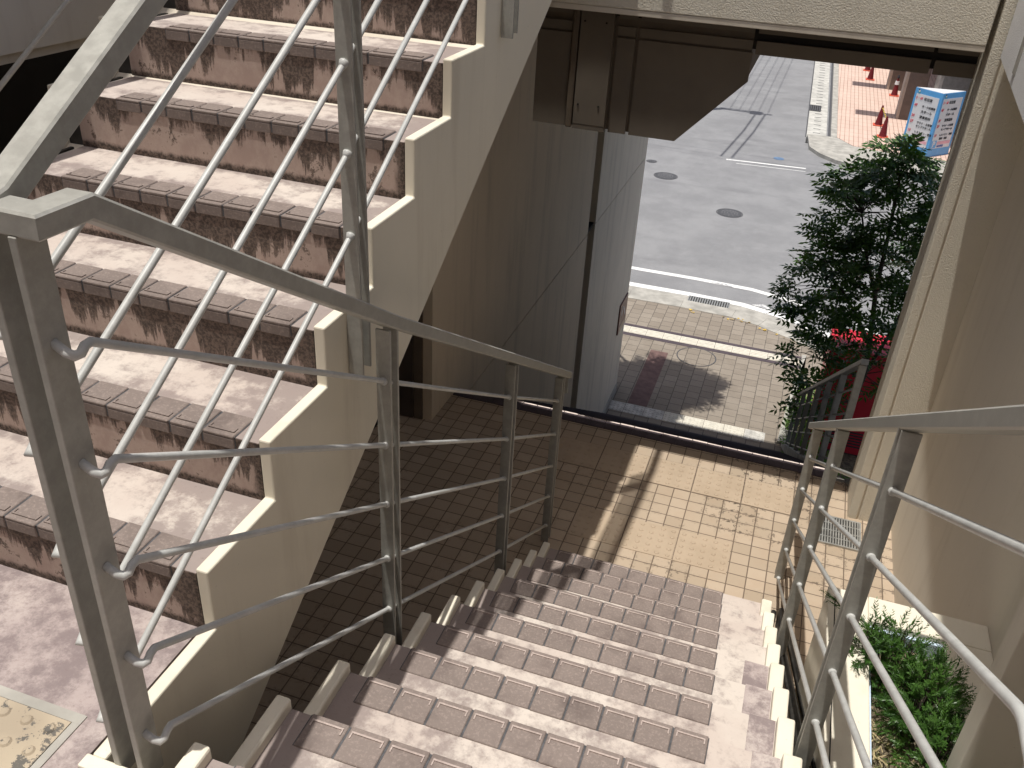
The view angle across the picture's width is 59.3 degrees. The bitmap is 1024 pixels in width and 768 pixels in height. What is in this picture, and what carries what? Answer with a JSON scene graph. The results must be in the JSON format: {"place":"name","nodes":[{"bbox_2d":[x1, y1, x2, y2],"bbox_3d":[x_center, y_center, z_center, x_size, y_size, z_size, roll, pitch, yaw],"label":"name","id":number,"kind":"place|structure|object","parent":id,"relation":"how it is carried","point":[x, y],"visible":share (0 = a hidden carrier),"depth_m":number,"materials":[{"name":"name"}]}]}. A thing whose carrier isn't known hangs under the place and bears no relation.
{"place":"outdoors","nodes":[
{"label":"outdoors","id":0,"kind":"place"},
{"bbox_2d":[0,564,196,767],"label":"top landing","id":1,"kind":"object","parent":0,"point":[43,656],"visible":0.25,"depth_m":2.15,"materials":[{"name":"stone"}]},
{"bbox_2d":[0,696,70,767],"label":"tactile paving","id":2,"kind":"structure","parent":1,"relation":"on","point":[29,736],"depth_m":1.94,"materials":[{"name":"beige tile"}]},
{"bbox_2d":[0,685,86,767],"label":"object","id":3,"kind":"object","parent":2,"relation":"on","point":[76,719],"visible":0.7,"depth_m":1.99,"materials":[{"name":"concrete"}]},
{"bbox_2d":[78,754,125,767],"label":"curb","id":4,"kind":"object","parent":1,"relation":"on","point":[89,761],"visible":1,"depth_m":1.88,"materials":[{"name":"white concrete"}]},
{"bbox_2d":[0,0,551,767],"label":"staircase","id":5,"kind":"structure","parent":1,"relation":"on","point":[420,200],"depth_m":2.70,"materials":[{"name":"tile"}]},
{"bbox_2d":[0,0,70,90],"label":"railing","id":6,"kind":"object","parent":5,"relation":"attached to","point":[16,65],"depth_m":2.96,"materials":[{"name":"grey metal"}]},
{"bbox_2d":[0,0,518,767],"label":"railing","id":7,"kind":"object","parent":5,"relation":"attached to","point":[38,142],"visible":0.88,"depth_m":1.73,"materials":[{"name":"grey metal"}]},
{"bbox_2d":[242,395,893,743],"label":"landing floor","id":8,"kind":"structure","parent":0,"point":[754,536],"depth_m":5.70,"materials":[{"name":"beige tile"}]},
{"bbox_2d":[0,0,377,427],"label":"wall","id":9,"kind":"structure","parent":8,"relation":"on","point":[24,90],"depth_m":3.85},
{"bbox_2d":[175,542,802,767],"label":"staircase","id":10,"kind":"structure","parent":8,"relation":"on","point":[547,656],"depth_m":2.96,"materials":[{"name":"tile"}]},
{"bbox_2d":[0,188,571,767],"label":"railing","id":11,"kind":"object","parent":10,"relation":"attached to","point":[28,228],"visible":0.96,"depth_m":1.77,"materials":[{"name":"grey metal"}]},
{"bbox_2d":[771,610,793,750],"bbox_3d":[1.049,1.242,3.426,0.042,1.802,3.031,12,32,14],"label":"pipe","id":12,"kind":"object","parent":10,"relation":"attached to","point":[773,611],"visible":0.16,"depth_m":5.05,"materials":[{"name":"metal"}]},
{"bbox_2d":[558,436,793,573],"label":"tactile paving","id":13,"kind":"structure","parent":8,"relation":"on","point":[703,552],"depth_m":6.06,"materials":[{"name":"beige tile"}]},
{"bbox_2d":[775,608,810,767],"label":"pipe","id":14,"kind":"object","parent":8,"relation":"on","point":[794,712],"visible":0.42,"depth_m":3.80,"materials":[{"name":"grey metal"}]},
{"bbox_2d":[787,636,815,767],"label":"pipe","id":15,"kind":"object","parent":8,"relation":"on","point":[794,665],"visible":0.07,"depth_m":4.08,"materials":[{"name":"metal"}]},
{"bbox_2d":[818,516,860,551],"bbox_3d":[2.107,0.957,5.805,0.275,0.014,0.300,12,32,14],"label":"drain grate","id":16,"kind":"object","parent":8,"relation":"on","point":[831,534],"visible":0.65,"depth_m":5.78,"materials":[{"name":"grey metal"}]},
{"bbox_2d":[789,587,992,767],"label":"planter","id":17,"kind":"object","parent":8,"relation":"on","point":[839,743],"visible":0.26,"depth_m":3.27,"materials":[{"name":"concrete"}]},
{"bbox_2d":[819,589,871,640],"bbox_3d":[1.253,0.925,3.384,0.265,0.278,0.040,24,36,30],"label":"shrub","id":18,"kind":"object","parent":17,"relation":"in","point":[831,597],"visible":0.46,"depth_m":3.36,"materials":[{"name":"green plant"}]},
{"bbox_2d":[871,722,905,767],"bbox_3d":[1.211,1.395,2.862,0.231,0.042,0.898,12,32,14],"label":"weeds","id":19,"kind":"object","parent":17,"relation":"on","point":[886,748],"visible":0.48,"depth_m":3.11,"materials":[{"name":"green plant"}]},
{"bbox_2d":[871,709,914,767],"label":"dry litter","id":20,"kind":"object","parent":17,"relation":"on","point":[874,756],"visible":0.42,"depth_m":3.10,"materials":[{"name":"plant"}]},
{"bbox_2d":[828,597,977,767],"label":"shrub","id":21,"kind":"object","parent":17,"relation":"in","point":[916,675],"visible":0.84,"depth_m":3.12,"materials":[{"name":"green plant"}]},
{"bbox_2d":[774,404,1023,767],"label":"railing","id":22,"kind":"object","parent":8,"relation":"on","point":[998,420],"visible":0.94,"depth_m":2.42,"materials":[{"name":"grey metal"}]},
{"bbox_2d":[847,0,1023,521],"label":"pillar","id":23,"kind":"structure","parent":8,"relation":"on","point":[987,142],"depth_m":4.99,"materials":[{"name":"paint"}]},
{"bbox_2d":[1000,0,1023,121],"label":"wall","id":24,"kind":"structure","parent":8,"relation":"on","point":[1012,57],"depth_m":4.11,"materials":[{"name":"grey paint"}]},
{"bbox_2d":[453,387,824,477],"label":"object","id":25,"kind":"structure","parent":0,"point":[736,450],"depth_m":6.85,"materials":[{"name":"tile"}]},
{"bbox_2d":[781,359,868,482],"bbox_3d":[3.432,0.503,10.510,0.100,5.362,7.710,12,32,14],"label":"railing","id":26,"kind":"object","parent":25,"relation":"attached to","point":[860,368],"visible":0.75,"depth_m":8.73,"materials":[{"name":"grey metal"}]},
{"bbox_2d":[606,298,822,452],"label":"pavement","id":27,"kind":"structure","parent":0,"point":[736,391],"depth_m":16.23,"materials":[{"name":"beige tile"}]},
{"bbox_2d":[399,35,647,420],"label":"wall","id":28,"kind":"structure","parent":27,"relation":"on","point":[537,263],"depth_m":8.61,"materials":[{"name":"paint"}]},
{"bbox_2d":[399,335,413,417],"bbox_3d":[-0.953,-0.822,6.209,0.600,2.319,0.058,12,32,14],"label":"door","id":29,"kind":"structure","parent":28,"relation":"in","point":[406,368],"depth_m":6.56,"materials":[{"name":"black metal"}]},
{"bbox_2d":[616,292,628,334],"bbox_3d":[1.785,-1.132,14.530,0.025,0.520,0.560,12,32,14],"label":"plaque","id":30,"kind":"object","parent":28,"relation":"attached to","point":[622,313],"visible":1,"depth_m":14.46,"materials":[{"name":"grey metal"}]},
{"bbox_2d":[532,7,979,140],"bbox_3d":[3.619,-3.531,7.094,15.500,2.172,6.638,12,32,14],"label":"canopy","id":31,"kind":"object","parent":28,"relation":"attached to","point":[662,79],"visible":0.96,"depth_m":5.30,"materials":[{"name":"brown metal"}]},
{"bbox_2d":[549,0,999,52],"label":"beam","id":32,"kind":"structure","parent":28,"relation":"attached to","point":[964,25],"depth_m":4.60,"materials":[{"name":"paint"}]},
{"bbox_2d":[628,350,667,406],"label":"brown paving","id":33,"kind":"structure","parent":27,"relation":"on","point":[642,391],"depth_m":16.04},
{"bbox_2d":[608,400,764,442],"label":"tactile paving","id":34,"kind":"structure","parent":27,"relation":"on","point":[753,435],"depth_m":15.04,"materials":[{"name":"grey concrete"}]},
{"bbox_2d":[676,347,715,366],"bbox_3d":[3.453,-0.506,16.859,0.740,0.016,0.740,12,32,14],"label":"manhole cover","id":35,"kind":"object","parent":27,"relation":"on","point":[694,356],"visible":1,"depth_m":16.85,"materials":[{"name":"tile"}]},
{"bbox_2d":[662,411,744,437],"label":"tactile paving","id":36,"kind":"structure","parent":27,"relation":"on","point":[707,425],"depth_m":14.82,"materials":[{"name":"white tile"}]},
{"bbox_2d":[623,325,800,364],"bbox_3d":[1.686,-1.193,17.874,7.984,0.061,0.270,12,32,14],"label":"tactile guide strip","id":37,"kind":"object","parent":27,"relation":"on","point":[701,343],"visible":0.4,"depth_m":17.32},
{"bbox_2d":[623,323,800,367],"bbox_3d":[1.110,-1.336,18.009,9.210,0.001,0.500,12,32,14],"label":"tactile border","id":38,"kind":"object","parent":27,"relation":"on","point":[697,347],"visible":0.3,"depth_m":17.32,"materials":[{"name":"tile"}]},
{"bbox_2d":[776,355,806,443],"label":"kerb","id":39,"kind":"structure","parent":27,"relation":"on","point":[783,431],"depth_m":14.79,"materials":[{"name":"concrete"}]},
{"bbox_2d":[793,385,856,483],"bbox_3d":[6.201,1.186,14.245,3.440,0.070,3.600,12,32,14],"label":"planting bed","id":40,"kind":"object","parent":27,"relation":"on","point":[848,461],"depth_m":14.03,"materials":[{"name":"soil"}]},
{"bbox_2d":[782,407,811,440],"bbox_3d":[4.743,0.613,14.526,0.971,0.438,1.018,12,32,14],"label":"fern plant","id":41,"kind":"object","parent":40,"relation":"on","point":[793,425],"visible":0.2,"depth_m":14.46,"materials":[{"name":"green plant"}]},
{"bbox_2d":[779,432,832,461],"bbox_3d":[4.517,1.054,13.772,0.937,0.428,1.276,12,32,14],"label":"fern plant","id":42,"kind":"object","parent":40,"relation":"on","point":[806,445],"visible":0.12,"depth_m":13.86,"materials":[{"name":"green plant"}]},
{"bbox_2d":[816,450,850,478],"bbox_3d":[4.548,1.375,13.242,0.904,0.398,1.194,12,32,14],"label":"fern plant","id":43,"kind":"object","parent":40,"relation":"on","point":[841,468],"visible":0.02,"depth_m":13.22,"materials":[{"name":"green plant"}]},
{"bbox_2d":[808,329,891,455],"bbox_3d":[5.309,0.157,14.102,1.000,1.850,0.764,12,32,14],"label":"vending machine","id":44,"kind":"object","parent":40,"relation":"on","point":[861,410],"visible":0.09,"depth_m":13.73,"materials":[{"name":"red metal"}]},
{"bbox_2d":[765,132,945,433],"bbox_3d":[5.117,-0.734,12.252,3.368,5.247,2.485,12,32,14],"label":"tree","id":45,"kind":"object","parent":27,"relation":"on","point":[857,242],"visible":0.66,"depth_m":11.65,"materials":[{"name":"green plant"}]},
{"bbox_2d":[891,140,1023,660],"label":"wall","id":46,"kind":"structure","parent":27,"relation":"on","point":[941,566],"depth_m":4.31,"materials":[{"name":"beige paint"}]},
{"bbox_2d":[946,596,1023,767],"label":"pilaster","id":47,"kind":"object","parent":46,"relation":"attached to","point":[988,737],"visible":1,"depth_m":2.66,"materials":[{"name":"beige paint"}]},
{"bbox_2d":[629,55,939,335],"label":"road","id":48,"kind":"structure","parent":0,"point":[683,226],"depth_m":25.53,"materials":[{"name":"grey asphalt"}]},
{"bbox_2d":[654,172,677,179],"bbox_3d":[4.599,-6.222,26.928,0.720,0.034,0.720,12,32,14],"label":"manhole cover","id":49,"kind":"object","parent":48,"relation":"on","point":[666,175],"visible":1,"depth_m":26.90,"materials":[{"name":"metal"}]},
{"bbox_2d":[629,286,810,331],"bbox_3d":[1.334,-1.697,18.892,20.914,0.006,4.668,23,36,29],"label":"gutter","id":50,"kind":"object","parent":48,"relation":"on","point":[734,307],"visible":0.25,"depth_m":19.13,"materials":[{"name":"concrete"}]},
{"bbox_2d":[688,295,729,307],"bbox_3d":[4.204,-1.743,19.251,0.880,0.014,0.360,12,32,14],"label":"drain grate","id":51,"kind":"object","parent":50,"relation":"on","point":[710,301],"visible":0.65,"depth_m":19.29,"materials":[{"name":"grey metal"}]},
{"bbox_2d":[628,290,819,350],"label":"kerb","id":52,"kind":"structure","parent":48,"relation":"on","point":[771,326],"depth_m":18.65,"materials":[{"name":"concrete"}]},
{"bbox_2d":[629,282,829,336],"bbox_3d":[1.583,-1.795,19.092,21.144,0.001,4.495,23,36,30],"label":"edge line","id":53,"kind":"object","parent":48,"relation":"on","point":[758,309],"visible":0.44,"depth_m":19.50,"materials":[{"name":"paint"}]},
{"bbox_2d":[716,208,742,217],"bbox_3d":[5.884,-4.619,24.344,0.720,0.034,0.720,12,32,14],"label":"manhole cover","id":54,"kind":"object","parent":48,"relation":"on","point":[729,213],"visible":1,"depth_m":24.32,"materials":[{"name":"metal"}]},
{"bbox_2d":[712,282,781,313],"bbox_3d":[5.100,-1.877,19.590,0.293,0.001,1.974,-15,35,-29],"label":"worn road marking","id":55,"kind":"object","parent":48,"relation":"on","point":[762,306],"visible":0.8,"depth_m":19.29,"materials":[{"name":"paint"}]},
{"bbox_2d":[631,266,879,334],"bbox_3d":[2.276,-2.027,19.558,22.122,0.001,4.700,24,36,30],"label":"lane line","id":56,"kind":"object","parent":48,"relation":"on","point":[703,280],"visible":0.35,"depth_m":20.30,"materials":[{"name":"paint"}]},
{"bbox_2d":[726,159,805,171],"bbox_3d":[8.023,-6.918,28.449,2.490,0.001,0.418,10,31,10],"label":"stop line","id":57,"kind":"object","parent":48,"relation":"on","point":[766,163],"visible":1,"depth_m":28.52,"materials":[{"name":"paint"}]},
{"bbox_2d":[806,61,829,136],"bbox_3d":[17.758,-19.657,51.052,0.800,0.001,46.873,12,31,13],"label":"gutter","id":58,"kind":"object","parent":48,"relation":"on","point":[813,119],"visible":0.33,"depth_m":37.10,"materials":[{"name":"concrete"}]},
{"bbox_2d":[809,104,820,111],"bbox_3d":[12.005,-10.918,35.611,0.440,0.014,1.050,12,32,14],"label":"drain grate","id":59,"kind":"object","parent":58,"relation":"on","point":[817,108],"visible":1,"depth_m":35.56,"materials":[{"name":"metal"}]},
{"bbox_2d":[805,61,832,136],"bbox_3d":[17.761,-19.669,51.073,1.030,0.020,46.822,12,31,14],"label":"gutter joint","id":60,"kind":"object","parent":58,"relation":"on","point":[829,124],"visible":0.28,"depth_m":36.65,"materials":[{"name":"concrete"}]},
{"bbox_2d":[813,63,824,133],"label":"gutter slots","id":61,"kind":"object","parent":58,"relation":"on","point":[820,97],"visible":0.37,"depth_m":37.64,"materials":[{"name":"metal"}]},
{"bbox_2d":[807,63,945,181],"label":"kerb","id":62,"kind":"structure","parent":48,"relation":"on","point":[832,148],"depth_m":30.36,"materials":[{"name":"concrete"}]},
{"bbox_2d":[837,64,954,160],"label":"plaza","id":63,"kind":"structure","parent":0,"point":[862,100],"depth_m":35.92,"materials":[{"name":"tile"}]},
{"bbox_2d":[866,68,873,80],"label":"traffic cone","id":64,"kind":"object","parent":63,"relation":"on","point":[870,75],"visible":0.79,"depth_m":40.45,"materials":[{"name":"red plastic"}]},
{"bbox_2d":[873,105,883,126],"bbox_3d":[13.558,-9.878,33.096,0.380,0.720,0.380,12,32,14],"label":"traffic cone","id":65,"kind":"object","parent":63,"relation":"on","point":[879,121],"visible":0.87,"depth_m":33.09,"materials":[{"name":"red plastic"}]},
{"bbox_2d":[877,116,887,138],"bbox_3d":[13.101,-9.034,31.617,0.380,0.720,0.380,12,32,14],"label":"traffic cone","id":66,"kind":"object","parent":63,"relation":"on","point":[882,133],"visible":0.87,"depth_m":31.61,"materials":[{"name":"red plastic"}]},
{"bbox_2d":[889,75,899,96],"bbox_3d":[16.113,-12.511,37.698,0.380,0.850,0.380,12,32,14],"label":"traffic cone","id":67,"kind":"object","parent":63,"relation":"on","point":[894,93],"visible":1,"depth_m":37.71,"materials":[{"name":"red plastic"}]},
{"bbox_2d":[886,70,905,90],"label":"pillar","id":68,"kind":"structure","parent":63,"relation":"on","point":[892,78],"depth_m":38.69,"materials":[{"name":"brown concrete"}]},
{"bbox_2d":[895,69,931,119],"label":"pillar","id":69,"kind":"structure","parent":63,"relation":"on","point":[912,81],"depth_m":33.74,"materials":[{"name":"brown concrete"}]},
{"bbox_2d":[904,87,965,156],"bbox_3d":[13.893,-8.553,29.559,1.567,2.065,0.761,8,31,7],"label":"directory sign","id":70,"kind":"object","parent":63,"relation":"on","point":[934,114],"visible":0.92,"depth_m":29.46,"materials":[{"name":"blue"}]},
{"bbox_2d":[934,75,970,133],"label":"pillar","id":71,"kind":"structure","parent":63,"relation":"on","point":[952,83],"depth_m":32.01,"materials":[{"name":"concrete"}]}
]}

